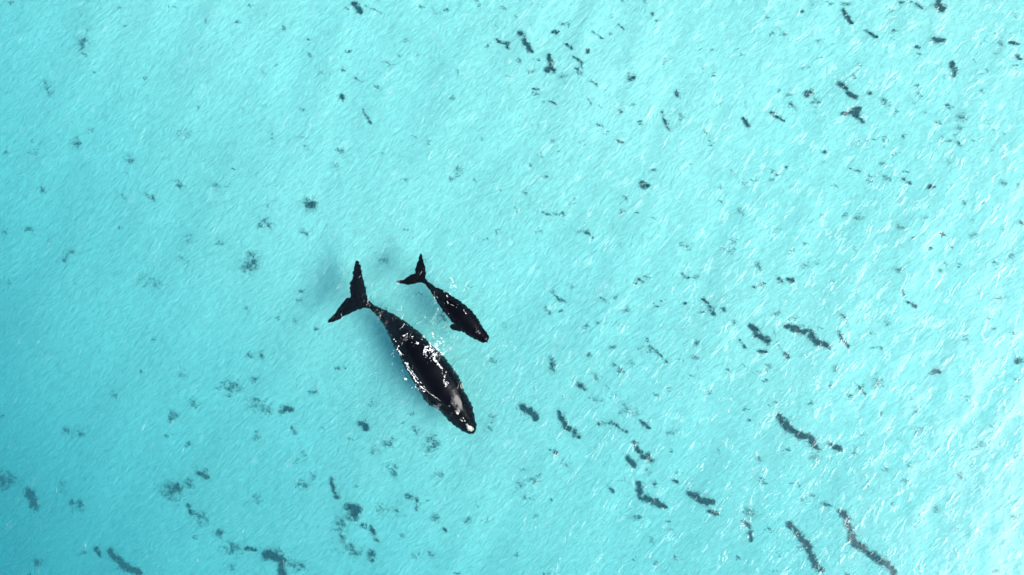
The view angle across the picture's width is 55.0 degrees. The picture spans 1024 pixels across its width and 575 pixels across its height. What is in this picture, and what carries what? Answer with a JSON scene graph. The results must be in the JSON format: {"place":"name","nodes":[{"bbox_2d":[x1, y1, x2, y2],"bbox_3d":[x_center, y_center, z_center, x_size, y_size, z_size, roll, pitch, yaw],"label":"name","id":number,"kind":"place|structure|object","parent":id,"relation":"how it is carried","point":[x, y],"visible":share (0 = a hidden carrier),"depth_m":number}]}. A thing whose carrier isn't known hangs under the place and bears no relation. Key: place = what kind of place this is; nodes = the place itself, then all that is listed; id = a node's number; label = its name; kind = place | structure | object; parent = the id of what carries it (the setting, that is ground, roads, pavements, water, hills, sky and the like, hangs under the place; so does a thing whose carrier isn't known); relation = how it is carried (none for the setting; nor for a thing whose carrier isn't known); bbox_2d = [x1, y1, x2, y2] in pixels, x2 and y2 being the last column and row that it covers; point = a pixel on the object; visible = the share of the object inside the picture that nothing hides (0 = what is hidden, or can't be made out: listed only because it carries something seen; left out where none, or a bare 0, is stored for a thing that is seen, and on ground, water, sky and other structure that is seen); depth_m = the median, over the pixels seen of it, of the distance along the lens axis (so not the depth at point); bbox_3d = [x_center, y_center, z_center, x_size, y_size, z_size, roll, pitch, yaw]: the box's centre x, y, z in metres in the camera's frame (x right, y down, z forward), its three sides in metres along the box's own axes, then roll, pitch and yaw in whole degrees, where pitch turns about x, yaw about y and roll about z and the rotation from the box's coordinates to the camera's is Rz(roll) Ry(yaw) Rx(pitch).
{"place":"outdoors","nodes":[
{"label":"outdoors","id":0,"kind":"place"},
{"bbox_2d":[0,0,1023,574],"bbox_3d":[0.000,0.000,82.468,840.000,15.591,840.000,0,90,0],"label":"sandy seabed","id":1,"kind":"structure","parent":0,"point":[84,322],"depth_m":75.65},
{"bbox_2d":[0,468,24,495],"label":"seaweed clump","id":2,"kind":"object","parent":1,"relation":"on","point":[3,482],"visible":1,"depth_m":79.64},
{"bbox_2d":[21,486,41,516],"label":"seaweed clump","id":3,"kind":"object","parent":1,"relation":"on","point":[29,494],"visible":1,"depth_m":79.43},
{"bbox_2d":[39,79,54,96],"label":"seaweed clump","id":4,"kind":"object","parent":1,"relation":"on","point":[47,89],"visible":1,"depth_m":76.40},
{"bbox_2d":[60,427,75,444],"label":"seaweed clump","id":5,"kind":"object","parent":1,"relation":"on","point":[67,431],"visible":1,"depth_m":78.31},
{"bbox_2d":[69,496,85,529],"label":"seaweed clump","id":6,"kind":"object","parent":1,"relation":"on","point":[81,505],"visible":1,"depth_m":78.76},
{"bbox_2d":[75,36,89,54],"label":"seaweed clump","id":7,"kind":"object","parent":1,"relation":"on","point":[84,39],"visible":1,"depth_m":75.94},
{"bbox_2d":[93,547,101,558],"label":"seaweed clump","id":8,"kind":"object","parent":1,"relation":"on","point":[96,550],"visible":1,"depth_m":78.93},
{"bbox_2d":[106,547,141,574],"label":"seaweed clump","id":9,"kind":"object","parent":1,"relation":"on","point":[123,566],"visible":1,"depth_m":78.62},
{"bbox_2d":[134,272,166,293],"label":"seaweed clump","id":10,"kind":"object","parent":1,"relation":"on","point":[147,282],"visible":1,"depth_m":76.73},
{"bbox_2d":[154,473,185,507],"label":"seaweed clump","id":11,"kind":"object","parent":1,"relation":"on","point":[171,491],"visible":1,"depth_m":77.71},
{"bbox_2d":[165,408,180,425],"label":"seaweed clump","id":12,"kind":"object","parent":1,"relation":"on","point":[175,415],"visible":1,"depth_m":77.39},
{"bbox_2d":[174,482,183,492],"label":"seaweed clump","id":13,"kind":"object","parent":1,"relation":"on","point":[180,490],"visible":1,"depth_m":77.69},
{"bbox_2d":[184,478,194,488],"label":"seaweed clump","id":14,"kind":"object","parent":1,"relation":"on","point":[189,484],"visible":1,"depth_m":77.62},
{"bbox_2d":[185,503,193,516],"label":"seaweed clump","id":15,"kind":"object","parent":1,"relation":"on","point":[190,511],"visible":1,"depth_m":77.67},
{"bbox_2d":[189,494,213,528],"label":"seaweed clump","id":16,"kind":"object","parent":1,"relation":"on","point":[199,515],"visible":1,"depth_m":77.59},
{"bbox_2d":[195,468,210,479],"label":"seaweed clump","id":17,"kind":"object","parent":1,"relation":"on","point":[200,474],"visible":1,"depth_m":77.46},
{"bbox_2d":[212,525,224,539],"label":"seaweed clump","id":18,"kind":"object","parent":1,"relation":"on","point":[219,533],"visible":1,"depth_m":77.59},
{"bbox_2d":[215,375,243,396],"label":"seaweed clump","id":19,"kind":"object","parent":1,"relation":"on","point":[231,385],"visible":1,"depth_m":76.89},
{"bbox_2d":[221,539,243,554],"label":"seaweed clump","id":20,"kind":"object","parent":1,"relation":"on","point":[232,548],"visible":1,"depth_m":77.58},
{"bbox_2d":[245,546,256,554],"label":"seaweed clump","id":21,"kind":"object","parent":1,"relation":"on","point":[249,548],"visible":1,"depth_m":77.53},
{"bbox_2d":[240,250,266,275],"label":"seaweed clump","id":22,"kind":"object","parent":1,"relation":"on","point":[249,266],"visible":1,"depth_m":75.93},
{"bbox_2d":[237,389,272,417],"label":"seaweed clump","id":23,"kind":"object","parent":1,"relation":"on","point":[260,406],"visible":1,"depth_m":76.75},
{"bbox_2d":[257,216,272,229],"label":"seaweed clump","id":24,"kind":"object","parent":1,"relation":"on","point":[264,221],"visible":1,"depth_m":75.69},
{"bbox_2d":[260,543,288,574],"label":"seaweed clump","id":25,"kind":"object","parent":1,"relation":"on","point":[273,556],"visible":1,"depth_m":77.31},
{"bbox_2d":[278,403,294,414],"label":"seaweed clump","id":26,"kind":"object","parent":1,"relation":"on","point":[287,408],"visible":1,"depth_m":76.70},
{"bbox_2d":[287,558,306,574],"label":"seaweed clump","id":27,"kind":"object","parent":1,"relation":"on","point":[290,564],"visible":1,"depth_m":77.29},
{"bbox_2d":[295,479,310,496],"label":"seaweed clump","id":28,"kind":"object","parent":1,"relation":"on","point":[304,485],"visible":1,"depth_m":76.94},
{"bbox_2d":[296,189,317,212],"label":"seaweed clump","id":29,"kind":"object","parent":1,"relation":"on","point":[311,204],"visible":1,"depth_m":75.52},
{"bbox_2d":[329,476,340,499],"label":"seaweed clump","id":30,"kind":"object","parent":1,"relation":"on","point":[331,483],"visible":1,"depth_m":76.73},
{"bbox_2d":[331,512,355,532],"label":"seaweed clump","id":31,"kind":"object","parent":1,"relation":"on","point":[337,523],"visible":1,"depth_m":76.78},
{"bbox_2d":[331,531,360,554],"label":"seaweed clump","id":32,"kind":"object","parent":1,"relation":"on","point":[341,536],"visible":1,"depth_m":76.95},
{"bbox_2d":[342,504,362,525],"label":"seaweed clump","id":33,"kind":"object","parent":1,"relation":"on","point":[355,511],"visible":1,"depth_m":76.67},
{"bbox_2d":[349,547,363,556],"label":"seaweed clump","id":34,"kind":"object","parent":1,"relation":"on","point":[358,553],"visible":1,"depth_m":77.03},
{"bbox_2d":[350,1,363,18],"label":"seaweed clump","id":35,"kind":"object","parent":1,"relation":"on","point":[359,9],"visible":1,"depth_m":75.26},
{"bbox_2d":[358,419,370,430],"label":"seaweed clump","id":36,"kind":"object","parent":1,"relation":"on","point":[365,426],"visible":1,"depth_m":76.23},
{"bbox_2d":[360,523,379,542],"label":"seaweed clump","id":37,"kind":"object","parent":1,"relation":"on","point":[373,533],"visible":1,"depth_m":76.82},
{"bbox_2d":[367,544,381,563],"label":"seaweed clump","id":38,"kind":"object","parent":1,"relation":"on","point":[372,553],"visible":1,"depth_m":76.98},
{"bbox_2d":[380,460,400,479],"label":"seaweed clump","id":39,"kind":"object","parent":1,"relation":"on","point":[393,469],"visible":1,"depth_m":76.33},
{"bbox_2d":[383,437,397,449],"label":"seaweed clump","id":40,"kind":"object","parent":1,"relation":"on","point":[389,442],"visible":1,"depth_m":76.18},
{"bbox_2d":[405,493,420,512],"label":"seaweed clump","id":41,"kind":"object","parent":1,"relation":"on","point":[409,498],"visible":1,"depth_m":76.40},
{"bbox_2d":[424,433,443,456],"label":"seaweed clump","id":42,"kind":"object","parent":1,"relation":"on","point":[431,447],"visible":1,"depth_m":76.05},
{"bbox_2d":[496,38,509,49],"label":"seaweed clump","id":43,"kind":"object","parent":1,"relation":"on","point":[501,40],"visible":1,"depth_m":75.01},
{"bbox_2d":[1,0,1020,574],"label":"weed flecks","id":44,"kind":"object","parent":1,"relation":"on","point":[645,276],"visible":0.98,"depth_m":75.42},
{"bbox_2d":[517,30,533,53],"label":"seaweed clump","id":45,"kind":"object","parent":1,"relation":"on","point":[520,33],"visible":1,"depth_m":74.97},
{"bbox_2d":[516,403,539,422],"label":"seaweed clump","id":46,"kind":"object","parent":1,"relation":"on","point":[530,412],"visible":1,"depth_m":75.67},
{"bbox_2d":[544,54,556,73],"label":"seaweed clump","id":47,"kind":"object","parent":1,"relation":"on","point":[551,67],"visible":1,"depth_m":74.97},
{"bbox_2d":[549,356,555,373],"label":"seaweed clump","id":48,"kind":"object","parent":1,"relation":"on","point":[553,370],"visible":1,"depth_m":75.65},
{"bbox_2d":[557,410,581,438],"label":"seaweed clump","id":49,"kind":"object","parent":1,"relation":"on","point":[565,426],"visible":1,"depth_m":75.76},
{"bbox_2d":[578,382,586,391],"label":"seaweed clump","id":50,"kind":"object","parent":1,"relation":"on","point":[581,386],"visible":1,"depth_m":75.67},
{"bbox_2d":[598,419,627,434],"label":"seaweed clump","id":51,"kind":"object","parent":1,"relation":"on","point":[616,425],"visible":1,"depth_m":75.75},
{"bbox_2d":[626,454,637,468],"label":"seaweed clump","id":52,"kind":"object","parent":1,"relation":"on","point":[631,462],"visible":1,"depth_m":75.75},
{"bbox_2d":[632,439,655,463],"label":"seaweed clump","id":53,"kind":"object","parent":1,"relation":"on","point":[637,450],"visible":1,"depth_m":75.72},
{"bbox_2d":[639,180,650,190],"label":"seaweed clump","id":54,"kind":"object","parent":1,"relation":"on","point":[643,185],"visible":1,"depth_m":75.03},
{"bbox_2d":[639,419,651,428],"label":"seaweed clump","id":55,"kind":"object","parent":1,"relation":"on","point":[645,423],"visible":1,"depth_m":75.63},
{"bbox_2d":[636,481,666,509],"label":"seaweed clump","id":56,"kind":"object","parent":1,"relation":"on","point":[657,502],"visible":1,"depth_m":75.97},
{"bbox_2d":[646,337,667,362],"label":"seaweed clump","id":57,"kind":"object","parent":1,"relation":"on","point":[655,350],"visible":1,"depth_m":75.51},
{"bbox_2d":[661,111,671,131],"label":"seaweed clump","id":58,"kind":"object","parent":1,"relation":"on","point":[664,120],"visible":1,"depth_m":74.91},
{"bbox_2d":[686,490,714,507],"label":"seaweed clump","id":59,"kind":"object","parent":1,"relation":"on","point":[705,501],"visible":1,"depth_m":75.90},
{"bbox_2d":[702,298,716,316],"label":"seaweed clump","id":60,"kind":"object","parent":1,"relation":"on","point":[709,306],"visible":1,"depth_m":75.16},
{"bbox_2d":[708,507,719,515],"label":"seaweed clump","id":61,"kind":"object","parent":1,"relation":"on","point":[713,512],"visible":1,"depth_m":75.91},
{"bbox_2d":[742,116,750,129],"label":"seaweed clump","id":62,"kind":"object","parent":1,"relation":"on","point":[745,121],"visible":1,"depth_m":74.90},
{"bbox_2d":[741,520,756,541],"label":"seaweed clump","id":63,"kind":"object","parent":1,"relation":"on","point":[748,527],"visible":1,"depth_m":75.93},
{"bbox_2d":[742,502,760,520],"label":"seaweed clump","id":64,"kind":"object","parent":1,"relation":"on","point":[750,511],"visible":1,"depth_m":75.81},
{"bbox_2d":[748,322,775,345],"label":"seaweed clump","id":65,"kind":"object","parent":1,"relation":"on","point":[756,329],"visible":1,"depth_m":75.08},
{"bbox_2d":[770,110,784,121],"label":"seaweed clump","id":66,"kind":"object","parent":1,"relation":"on","point":[776,116],"visible":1,"depth_m":75.02},
{"bbox_2d":[777,411,818,453],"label":"seaweed clump","id":67,"kind":"object","parent":1,"relation":"on","point":[802,435],"visible":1,"depth_m":75.31},
{"bbox_2d":[787,521,824,572],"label":"seaweed clump","id":68,"kind":"object","parent":1,"relation":"on","point":[809,546],"visible":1,"depth_m":75.75},
{"bbox_2d":[784,320,830,349],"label":"seaweed clump","id":69,"kind":"object","parent":1,"relation":"on","point":[796,328],"visible":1,"depth_m":75.07},
{"bbox_2d":[804,88,814,98],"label":"seaweed clump","id":70,"kind":"object","parent":1,"relation":"on","point":[806,95],"visible":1,"depth_m":74.98},
{"bbox_2d":[829,441,842,451],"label":"seaweed clump","id":71,"kind":"object","parent":1,"relation":"on","point":[837,446],"visible":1,"depth_m":75.44},
{"bbox_2d":[838,331,850,347],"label":"seaweed clump","id":72,"kind":"object","parent":1,"relation":"on","point":[844,341],"visible":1,"depth_m":75.06},
{"bbox_2d":[836,81,858,99],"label":"seaweed clump","id":73,"kind":"object","parent":1,"relation":"on","point":[843,85],"visible":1,"depth_m":74.93},
{"bbox_2d":[842,7,853,23],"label":"seaweed clump","id":74,"kind":"object","parent":1,"relation":"on","point":[847,17],"visible":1,"depth_m":74.82},
{"bbox_2d":[840,103,864,123],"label":"seaweed clump","id":75,"kind":"object","parent":1,"relation":"on","point":[857,109],"visible":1,"depth_m":74.97},
{"bbox_2d":[838,509,896,574],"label":"seaweed clump","id":76,"kind":"object","parent":1,"relation":"on","point":[853,539],"visible":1,"depth_m":75.52},
{"bbox_2d":[864,29,878,38],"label":"seaweed clump","id":77,"kind":"object","parent":1,"relation":"on","point":[872,34],"visible":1,"depth_m":74.82},
{"bbox_2d":[868,373,883,388],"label":"seaweed clump","id":78,"kind":"object","parent":1,"relation":"on","point":[878,383],"visible":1,"depth_m":75.27},
{"bbox_2d":[929,36,945,43],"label":"seaweed clump","id":79,"kind":"object","parent":1,"relation":"on","point":[938,40],"visible":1,"depth_m":74.69},
{"bbox_2d":[933,368,941,375],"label":"seaweed clump","id":80,"kind":"object","parent":1,"relation":"on","point":[937,372],"visible":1,"depth_m":75.25},
{"bbox_2d":[933,0,947,12],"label":"seaweed clump","id":81,"kind":"object","parent":1,"relation":"on","point":[940,7],"visible":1,"depth_m":74.57},
{"bbox_2d":[950,61,958,76],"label":"seaweed clump","id":82,"kind":"object","parent":1,"relation":"on","point":[952,66],"visible":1,"depth_m":74.81},
{"bbox_2d":[1014,356,1023,364],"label":"seaweed clump","id":83,"kind":"object","parent":1,"relation":"on","point":[1016,361],"visible":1,"depth_m":75.25},
{"bbox_3d":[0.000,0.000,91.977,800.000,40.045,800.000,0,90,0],"label":"sea water","id":84,"kind":"structure","parent":0,"visible":0},
{"bbox_2d":[328,260,476,433],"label":"whale","id":85,"kind":"object","parent":84,"relation":"on","point":[454,406],"visible":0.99,"depth_m":72.18},
{"bbox_2d":[397,346,440,400],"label":"foam","id":86,"kind":"object","parent":85,"relation":"on","point":[415,375],"visible":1,"depth_m":71.98},
{"bbox_2d":[423,343,448,384],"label":"foam","id":87,"kind":"object","parent":85,"relation":"on","point":[434,355],"visible":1,"depth_m":71.98},
{"bbox_2d":[397,254,488,342],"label":"whale","id":88,"kind":"object","parent":84,"relation":"on","point":[467,323],"visible":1,"depth_m":72.03}
]}

